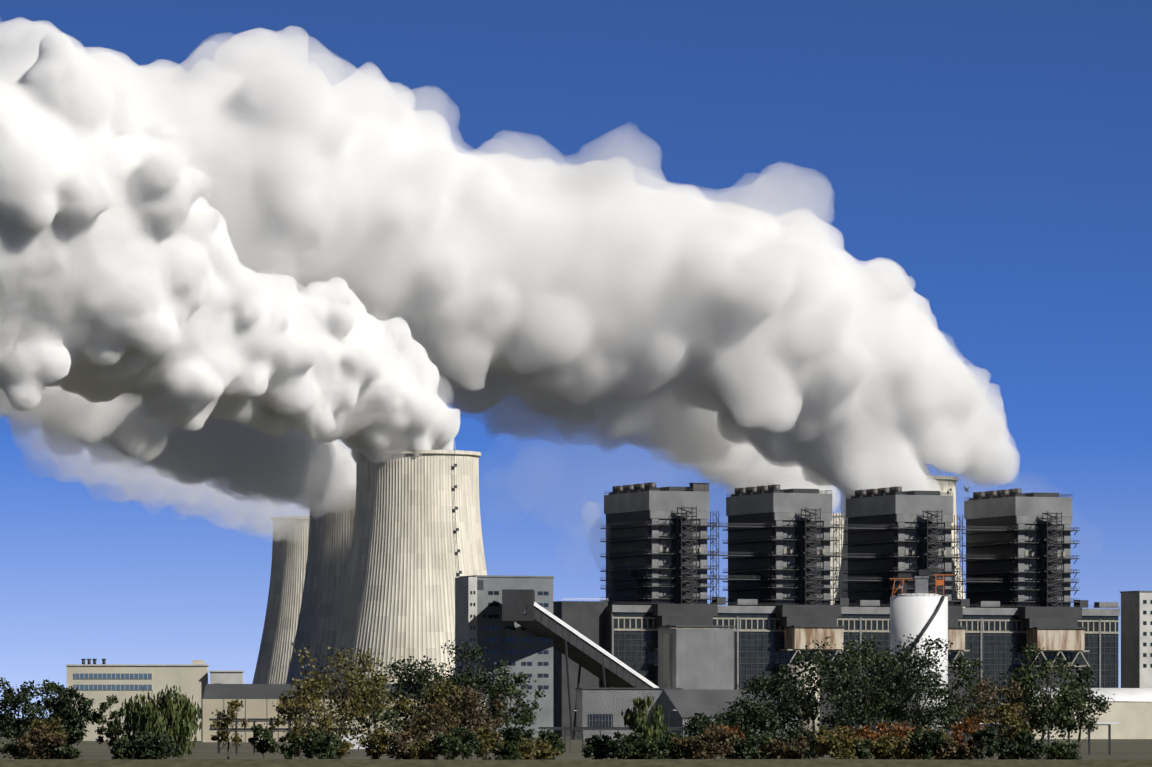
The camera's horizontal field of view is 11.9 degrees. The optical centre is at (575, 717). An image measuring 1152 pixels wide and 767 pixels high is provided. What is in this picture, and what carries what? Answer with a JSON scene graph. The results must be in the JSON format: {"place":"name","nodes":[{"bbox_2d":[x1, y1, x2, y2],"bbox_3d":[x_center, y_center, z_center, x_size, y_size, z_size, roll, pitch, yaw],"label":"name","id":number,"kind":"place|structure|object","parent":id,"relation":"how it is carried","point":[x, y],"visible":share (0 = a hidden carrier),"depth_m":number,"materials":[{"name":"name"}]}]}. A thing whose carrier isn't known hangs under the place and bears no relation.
{"place":"outdoors","nodes":[
{"label":"outdoors","id":0,"kind":"place"},
{"bbox_2d":[0,759,1151,766],"bbox_3d":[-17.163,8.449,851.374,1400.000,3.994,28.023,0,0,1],"label":"ground","id":1,"kind":"structure","parent":0,"point":[534,763],"depth_m":848.65,"materials":[{"name":"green plant"}]},
{"bbox_2d":[0,718,1151,759],"bbox_3d":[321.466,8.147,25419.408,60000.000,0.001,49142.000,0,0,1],"label":"ground","id":2,"kind":"structure","parent":0,"point":[1131,749],"depth_m":1310.29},
{"bbox_2d":[0,737,43,758],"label":"bush","id":3,"kind":"object","parent":2,"relation":"on","point":[11,748],"visible":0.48,"depth_m":878.21,"materials":[{"name":"green plant"}]},
{"bbox_2d":[0,677,48,757],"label":"tree","id":4,"kind":"object","parent":2,"relation":"on","point":[9,725],"visible":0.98,"depth_m":922.89,"materials":[{"name":"green plant"}]},
{"bbox_2d":[16,722,67,758],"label":"bush","id":5,"kind":"object","parent":2,"relation":"on","point":[26,741],"visible":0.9,"depth_m":866.68,"materials":[{"name":"brown plant"}]},
{"bbox_2d":[28,715,66,747],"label":"tree","id":6,"kind":"object","parent":2,"relation":"on","point":[42,723],"visible":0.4,"depth_m":907.53,"materials":[{"name":"brown plant"}]},
{"bbox_2d":[25,679,75,734],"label":"tree","id":7,"kind":"object","parent":2,"relation":"on","point":[49,686],"visible":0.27,"depth_m":953.21,"materials":[{"name":"green plant"}]},
{"bbox_2d":[47,744,81,758],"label":"bush","id":8,"kind":"object","parent":2,"relation":"on","point":[64,751],"visible":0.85,"depth_m":866.26,"materials":[{"name":"green plant"}]},
{"bbox_2d":[41,685,94,745],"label":"tree","id":9,"kind":"object","parent":2,"relation":"on","point":[73,718],"visible":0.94,"depth_m":932.76,"materials":[{"name":"green plant"}]},
{"bbox_2d":[89,694,128,756],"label":"tree","id":10,"kind":"object","parent":2,"relation":"on","point":[112,732],"visible":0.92,"depth_m":942.67,"materials":[{"name":"green plant"}]},
{"bbox_2d":[110,736,137,759],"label":"bush","id":11,"kind":"object","parent":2,"relation":"on","point":[119,749],"visible":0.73,"depth_m":875.97,"materials":[{"name":"green plant"}]},
{"bbox_2d":[65,659,208,740],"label":"office","id":12,"kind":"structure","parent":2,"relation":"on","point":[98,683],"depth_m":1895.75,"materials":[{"name":"concrete"}]},
{"bbox_2d":[129,729,177,759],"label":"bush","id":13,"kind":"object","parent":2,"relation":"on","point":[150,749],"visible":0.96,"depth_m":868.30,"materials":[{"name":"green plant"}]},
{"bbox_2d":[117,685,202,758],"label":"tree","id":14,"kind":"object","parent":2,"relation":"on","point":[175,718],"visible":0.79,"depth_m":921.60,"materials":[{"name":"green plant"}]},
{"bbox_2d":[209,671,243,683],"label":"building","id":15,"kind":"structure","parent":2,"relation":"on","point":[226,677],"depth_m":1894.52,"materials":[{"name":"concrete"}]},
{"bbox_2d":[210,699,249,758],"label":"tree","id":16,"kind":"object","parent":2,"relation":"on","point":[227,719],"visible":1,"depth_m":952.36,"materials":[{"name":"brown plant"}]},
{"bbox_2d":[248,723,278,758],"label":"tree","id":17,"kind":"object","parent":2,"relation":"on","point":[267,742],"visible":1,"depth_m":932.86,"materials":[{"name":"green plant"}]},
{"bbox_2d":[252,516,309,683],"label":"cooling tower","id":18,"kind":"structure","parent":2,"relation":"on","point":[288,572],"depth_m":2913.12,"materials":[{"name":"concrete"}]},
{"bbox_2d":[278,731,302,758],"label":"bush","id":19,"kind":"object","parent":2,"relation":"on","point":[288,752],"visible":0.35,"depth_m":927.54,"materials":[{"name":"green plant"}]},
{"bbox_2d":[265,677,335,758],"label":"tree","id":20,"kind":"object","parent":2,"relation":"on","point":[288,703],"visible":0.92,"depth_m":917.11,"materials":[{"name":"green plant"}]},
{"bbox_2d":[288,728,341,758],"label":"bush","id":21,"kind":"object","parent":2,"relation":"on","point":[325,748],"visible":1,"depth_m":861.38,"materials":[{"name":"green plant"}]},
{"bbox_2d":[286,486,355,683],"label":"cooling tower","id":22,"kind":"structure","parent":2,"relation":"on","point":[328,558],"depth_m":2552.03,"materials":[{"name":"concrete"}]},
{"bbox_2d":[331,736,354,758],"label":"bush","id":23,"kind":"object","parent":2,"relation":"on","point":[345,746],"visible":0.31,"depth_m":871.77,"materials":[{"name":"yellow plant"}]},
{"bbox_2d":[203,684,485,741],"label":"beige hall","id":24,"kind":"structure","parent":2,"relation":"on","point":[257,699],"depth_m":1794.21,"materials":[{"name":"concrete"}]},
{"bbox_2d":[286,642,404,758],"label":"tree","id":25,"kind":"object","parent":2,"relation":"on","point":[351,704],"visible":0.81,"depth_m":941.94,"materials":[{"name":"green plant"}]},
{"bbox_2d":[335,668,401,758],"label":"tree","id":26,"kind":"object","parent":2,"relation":"on","point":[393,722],"visible":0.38,"depth_m":952.37,"materials":[{"name":"green plant"}]},
{"bbox_2d":[358,728,390,758],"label":"bush","id":27,"kind":"object","parent":2,"relation":"on","point":[373,750],"visible":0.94,"depth_m":922.17,"materials":[{"name":"plant"}]},
{"bbox_2d":[327,449,486,683],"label":"cooling tower","id":28,"kind":"structure","parent":2,"relation":"on","point":[417,548],"depth_m":2189.49,"materials":[{"name":"concrete"}]},
{"bbox_2d":[383,730,430,758],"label":"bush","id":29,"kind":"object","parent":2,"relation":"on","point":[399,745],"visible":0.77,"depth_m":881.86,"materials":[{"name":"brown plant"}]},
{"bbox_2d":[383,655,450,759],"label":"tree","id":30,"kind":"object","parent":2,"relation":"on","point":[420,676],"visible":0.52,"depth_m":981.87,"materials":[{"name":"green plant"}]},
{"bbox_2d":[405,737,439,759],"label":"bush","id":31,"kind":"object","parent":2,"relation":"on","point":[417,749],"visible":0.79,"depth_m":877.13,"materials":[{"name":"green plant"}]},
{"bbox_2d":[392,672,466,757],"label":"tree","id":32,"kind":"object","parent":2,"relation":"on","point":[438,695],"visible":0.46,"depth_m":937.15,"materials":[{"name":"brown plant"}]},
{"bbox_2d":[393,702,474,759],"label":"bush","id":33,"kind":"object","parent":2,"relation":"on","point":[426,724],"visible":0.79,"depth_m":911.94,"materials":[{"name":"brown plant"}]},
{"bbox_2d":[424,732,467,759],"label":"bush","id":34,"kind":"object","parent":2,"relation":"on","point":[443,743],"visible":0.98,"depth_m":874.60,"materials":[{"name":"green plant"}]},
{"bbox_2d":[449,726,482,759],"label":"bush","id":35,"kind":"object","parent":2,"relation":"on","point":[469,742],"visible":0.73,"depth_m":885.93,"materials":[{"name":"green plant"}]},
{"bbox_2d":[417,637,521,759],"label":"tree","id":36,"kind":"object","parent":2,"relation":"on","point":[477,681],"visible":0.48,"depth_m":1001.79,"materials":[{"name":"green plant"}]},
{"bbox_2d":[447,683,508,759],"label":"tree","id":37,"kind":"object","parent":2,"relation":"on","point":[468,706],"visible":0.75,"depth_m":917.16,"materials":[{"name":"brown plant"}]},
{"bbox_2d":[470,724,505,759],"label":"bush","id":38,"kind":"object","parent":2,"relation":"on","point":[484,735],"visible":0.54,"depth_m":889.60,"materials":[{"name":"yellow plant"}]},
{"bbox_2d":[455,575,553,737],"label":"coal tower","id":39,"kind":"structure","parent":2,"relation":"on","point":[478,613],"depth_m":1973.23,"materials":[{"name":"concrete"}]},
{"bbox_2d":[493,740,521,759],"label":"bush","id":40,"kind":"object","parent":2,"relation":"on","point":[511,752],"visible":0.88,"depth_m":871.64,"materials":[{"name":"green plant"}]},
{"bbox_2d":[484,667,545,730],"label":"tree","id":41,"kind":"object","parent":2,"relation":"on","point":[526,718],"visible":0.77,"depth_m":981.74,"materials":[{"name":"green plant"}]},
{"bbox_2d":[497,724,536,758],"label":"tree","id":42,"kind":"object","parent":2,"relation":"on","point":[511,734],"visible":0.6,"depth_m":921.34,"materials":[{"name":"green plant"}]},
{"bbox_2d":[516,737,562,759],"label":"bush","id":43,"kind":"object","parent":2,"relation":"on","point":[526,749],"visible":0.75,"depth_m":886.99,"materials":[{"name":"yellow plant"}]},
{"bbox_2d":[537,728,564,759],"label":"bush","id":44,"kind":"object","parent":2,"relation":"on","point":[556,740],"visible":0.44,"depth_m":931.60,"materials":[{"name":"green plant"}]},
{"bbox_2d":[502,589,658,739],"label":"conveyor gallery","id":45,"kind":"object","parent":2,"relation":"on","point":[523,608],"visible":0.62,"depth_m":1986.32,"materials":[{"name":"metal"}]},
{"bbox_2d":[553,598,607,736],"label":"hall block","id":46,"kind":"structure","parent":2,"relation":"on","point":[587,619],"depth_m":2283.66,"materials":[{"name":"metal"}]},
{"bbox_2d":[581,734,612,758],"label":"bush","id":47,"kind":"object","parent":2,"relation":"on","point":[596,744],"visible":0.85,"depth_m":926.41,"materials":[{"name":"green plant"}]},
{"bbox_2d":[603,731,641,758],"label":"bush","id":48,"kind":"object","parent":2,"relation":"on","point":[618,747],"visible":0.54,"depth_m":879.66,"materials":[{"name":"green plant"}]},
{"bbox_2d":[575,688,682,739],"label":"shed","id":49,"kind":"structure","parent":2,"relation":"on","point":[601,707],"depth_m":1993.70,"materials":[{"name":"concrete"}]},
{"bbox_2d":[622,739,667,758],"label":"bush","id":50,"kind":"object","parent":2,"relation":"on","point":[650,751],"visible":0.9,"depth_m":875.74,"materials":[{"name":"green plant"}]},
{"bbox_2d":[621,695,669,742],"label":"tree","id":51,"kind":"object","parent":2,"relation":"on","point":[655,728],"visible":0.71,"depth_m":921.55,"materials":[{"name":"green plant"}]},
{"bbox_2d":[600,482,720,685],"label":"boiler house","id":52,"kind":"structure","parent":2,"relation":"on","point":[657,539],"depth_m":2297.00,"materials":[{"name":"grey concrete"}]},
{"bbox_2d":[209,709,1118,756],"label":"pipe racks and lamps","id":53,"kind":"object","parent":2,"relation":"on","point":[253,720],"visible":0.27,"depth_m":1243.54,"materials":[{"name":"metal"}]},
{"bbox_2d":[654,738,689,758],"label":"bush","id":54,"kind":"object","parent":2,"relation":"on","point":[674,752],"visible":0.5,"depth_m":881.29,"materials":[{"name":"green plant"}]},
{"bbox_2d":[659,732,685,747],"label":"bush","id":55,"kind":"object","parent":2,"relation":"on","point":[670,735],"visible":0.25,"depth_m":921.71,"materials":[{"name":"green plant"}]},
{"bbox_2d":[671,734,712,758],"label":"bush","id":56,"kind":"object","parent":2,"relation":"on","point":[688,748],"visible":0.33,"depth_m":880.16,"materials":[{"name":"brown plant"}]},
{"bbox_2d":[656,625,735,689],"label":"building block","id":57,"kind":"structure","parent":2,"relation":"on","point":[694,657],"depth_m":2097.00,"materials":[{"name":"concrete"}]},
{"bbox_2d":[679,712,736,739],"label":"bush","id":58,"kind":"object","parent":2,"relation":"on","point":[695,726],"visible":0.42,"depth_m":941.25,"materials":[{"name":"green plant"}]},
{"bbox_2d":[689,724,737,758],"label":"bush","id":59,"kind":"object","parent":2,"relation":"on","point":[716,746],"visible":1,"depth_m":868.28,"materials":[{"name":"brown plant"}]},
{"bbox_2d":[648,689,789,737],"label":"low building","id":60,"kind":"structure","parent":2,"relation":"on","point":[683,704],"depth_m":1963.14,"materials":[{"name":"concrete"}]},
{"bbox_2d":[701,724,745,758],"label":"bush","id":61,"kind":"object","parent":2,"relation":"on","point":[732,729],"visible":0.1,"depth_m":917.32,"materials":[{"name":"plant"}]},
{"bbox_2d":[721,732,760,758],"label":"bush","id":62,"kind":"object","parent":2,"relation":"on","point":[743,747],"visible":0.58,"depth_m":874.71,"materials":[{"name":"green plant"}]},
{"bbox_2d":[712,695,782,738],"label":"tree","id":63,"kind":"object","parent":2,"relation":"on","point":[761,712],"visible":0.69,"depth_m":950.71,"materials":[{"name":"green plant"}]},
{"bbox_2d":[747,733,773,758],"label":"bush","id":64,"kind":"object","parent":2,"relation":"on","point":[754,754],"visible":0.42,"depth_m":885.20,"materials":[{"name":"green plant"}]},
{"bbox_2d":[736,672,818,758],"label":"tree","id":65,"kind":"object","parent":2,"relation":"on","point":[756,682],"visible":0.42,"depth_m":991.67,"materials":[{"name":"green plant"}]},
{"bbox_2d":[758,732,811,758],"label":"bush","id":66,"kind":"object","parent":2,"relation":"on","point":[781,750],"visible":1,"depth_m":869.55,"materials":[{"name":"brown plant"}]},
{"bbox_2d":[723,484,848,735],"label":"boiler house","id":67,"kind":"structure","parent":2,"relation":"on","point":[791,541],"depth_m":2316.00,"materials":[{"name":"grey concrete"}]},
{"bbox_2d":[707,511,1008,605],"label":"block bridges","id":68,"kind":"structure","parent":67,"relation":"on","point":[841,554],"depth_m":2327.01,"materials":[{"name":"grey metal"}]},
{"bbox_2d":[770,727,802,757],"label":"bush","id":69,"kind":"object","parent":2,"relation":"on","point":[786,734],"visible":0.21,"depth_m":906.51,"materials":[{"name":"green plant"}]},
{"bbox_2d":[789,661,819,732],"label":"cream silo","id":70,"kind":"object","parent":2,"relation":"on","point":[816,720],"visible":0.12,"depth_m":1986.74,"materials":[{"name":"concrete"}]},
{"bbox_2d":[791,727,830,758],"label":"bush","id":71,"kind":"object","parent":2,"relation":"on","point":[810,753],"visible":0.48,"depth_m":886.24,"materials":[{"name":"green plant"}]},
{"bbox_2d":[759,636,874,758],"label":"tree","id":72,"kind":"object","parent":2,"relation":"on","point":[810,704],"visible":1,"depth_m":970.42,"materials":[{"name":"green plant"}]},
{"bbox_2d":[830,513,844,604],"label":"cooling tower","id":73,"kind":"structure","parent":2,"relation":"on","point":[836,550],"depth_m":2866.54,"materials":[{"name":"concrete"}]},
{"bbox_2d":[813,723,864,758],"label":"bush","id":74,"kind":"object","parent":2,"relation":"on","point":[832,746],"visible":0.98,"depth_m":863.85,"materials":[{"name":"green plant"}]},
{"bbox_2d":[833,725,876,750],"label":"bush","id":75,"kind":"object","parent":2,"relation":"on","point":[865,732],"visible":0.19,"depth_m":906.83,"materials":[{"name":"plant"}]},
{"bbox_2d":[843,737,874,758],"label":"bush","id":76,"kind":"object","parent":2,"relation":"on","point":[863,752],"visible":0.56,"depth_m":868.14,"materials":[{"name":"green plant"}]},
{"bbox_2d":[606,597,1119,735],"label":"hall","id":77,"kind":"structure","parent":2,"relation":"on","point":[995,638],"depth_m":2324.65,"materials":[{"name":"grey concrete"}]},
{"bbox_2d":[816,632,922,758],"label":"tree","id":78,"kind":"object","parent":2,"relation":"on","point":[855,658],"visible":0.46,"depth_m":990.33,"materials":[{"name":"green plant"}]},
{"bbox_2d":[869,733,904,758],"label":"bush","id":79,"kind":"object","parent":2,"relation":"on","point":[881,745],"visible":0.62,"depth_m":883.62,"materials":[{"name":"green plant"}]},
{"bbox_2d":[869,721,915,758],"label":"bush","id":80,"kind":"object","parent":2,"relation":"on","point":[902,729],"visible":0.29,"depth_m":910.92,"materials":[{"name":"plant"}]},
{"bbox_2d":[836,475,964,607],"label":"cooling tower","id":81,"kind":"structure","parent":2,"relation":"on","point":[946,484],"depth_m":2432.76,"materials":[{"name":"concrete"}]},
{"bbox_2d":[843,487,969,735],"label":"boiler house","id":82,"kind":"structure","parent":2,"relation":"on","point":[914,538],"depth_m":2339.12,"materials":[{"name":"grey metal"}]},
{"bbox_2d":[852,633,963,758],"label":"tree","id":83,"kind":"object","parent":2,"relation":"on","point":[918,681],"visible":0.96,"depth_m":970.00,"materials":[{"name":"green plant"}]},
{"bbox_2d":[887,734,933,758],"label":"bush","id":84,"kind":"object","parent":2,"relation":"on","point":[901,750],"visible":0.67,"depth_m":876.37,"materials":[{"name":"green plant"}]},
{"bbox_2d":[889,570,953,733],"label":"white storage tank","id":85,"kind":"object","parent":2,"relation":"on","point":[921,611],"visible":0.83,"depth_m":2131.99,"materials":[{"name":"metal"}]},
{"bbox_2d":[906,725,947,758],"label":"bush","id":86,"kind":"object","parent":2,"relation":"on","point":[929,739],"visible":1,"depth_m":864.01,"materials":[{"name":"green plant"}]},
{"bbox_2d":[907,725,953,759],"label":"bush","id":87,"kind":"object","parent":2,"relation":"on","point":[943,732],"visible":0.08,"depth_m":906.22,"materials":[{"name":"plant"}]},
{"bbox_2d":[933,735,973,759],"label":"bush","id":88,"kind":"object","parent":2,"relation":"on","point":[956,751],"visible":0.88,"depth_m":864.21,"materials":[{"name":"green plant"}]},
{"bbox_2d":[920,645,1003,758],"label":"tree","id":89,"kind":"object","parent":2,"relation":"on","point":[964,675],"visible":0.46,"depth_m":989.97,"materials":[{"name":"green plant"}]},
{"bbox_2d":[949,713,986,759],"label":"bush","id":90,"kind":"object","parent":2,"relation":"on","point":[960,728],"visible":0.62,"depth_m":910.87,"materials":[{"name":"plant"}]},
{"bbox_2d":[967,725,1001,759],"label":"bush","id":91,"kind":"object","parent":2,"relation":"on","point":[977,751],"visible":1,"depth_m":860.69,"materials":[{"name":"green plant"}]},
{"bbox_2d":[956,674,1033,759],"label":"tree","id":92,"kind":"object","parent":2,"relation":"on","point":[1003,691],"visible":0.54,"depth_m":930.81,"materials":[{"name":"green plant"}]},
{"bbox_2d":[985,737,1027,759],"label":"bush","id":93,"kind":"object","parent":2,"relation":"on","point":[1008,748],"visible":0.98,"depth_m":876.40,"materials":[{"name":"green plant"}]},
{"bbox_2d":[983,700,1037,742],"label":"bush","id":94,"kind":"object","parent":2,"relation":"on","point":[1009,719],"visible":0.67,"depth_m":915.76,"materials":[{"name":"green plant"}]},
{"bbox_2d":[961,489,1089,687],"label":"boiler house","id":95,"kind":"structure","parent":2,"relation":"on","point":[1033,546],"depth_m":2356.66,"materials":[{"name":"grey metal"}]},
{"bbox_2d":[1014,729,1046,759],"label":"bush","id":96,"kind":"object","parent":2,"relation":"on","point":[1035,751],"visible":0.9,"depth_m":877.61,"materials":[{"name":"green plant"}]},
{"bbox_2d":[995,643,1090,759],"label":"tree","id":97,"kind":"object","parent":2,"relation":"on","point":[1041,718],"visible":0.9,"depth_m":940.04,"materials":[{"name":"green plant"}]},
{"bbox_2d":[1039,738,1081,759],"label":"bush","id":98,"kind":"object","parent":2,"relation":"on","point":[1061,751],"visible":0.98,"depth_m":888.55,"materials":[{"name":"green plant"}]},
{"bbox_2d":[1047,659,1114,759],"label":"tree","id":99,"kind":"object","parent":2,"relation":"on","point":[1082,720],"visible":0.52,"depth_m":950.61,"materials":[{"name":"green plant"}]},
{"bbox_2d":[1012,688,1151,738],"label":"barrel hall","id":100,"kind":"structure","parent":2,"relation":"on","point":[1130,709],"depth_m":2048.88,"materials":[{"name":"concrete"}]},
{"bbox_2d":[1120,591,1151,687],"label":"building","id":101,"kind":"structure","parent":2,"relation":"on","point":[1136,639],"depth_m":2392.09,"materials":[{"name":"concrete"}]},
{"bbox_2d":[0,0,1151,717],"label":"sky","id":102,"kind":"structure","parent":0,"point":[250,249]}
]}

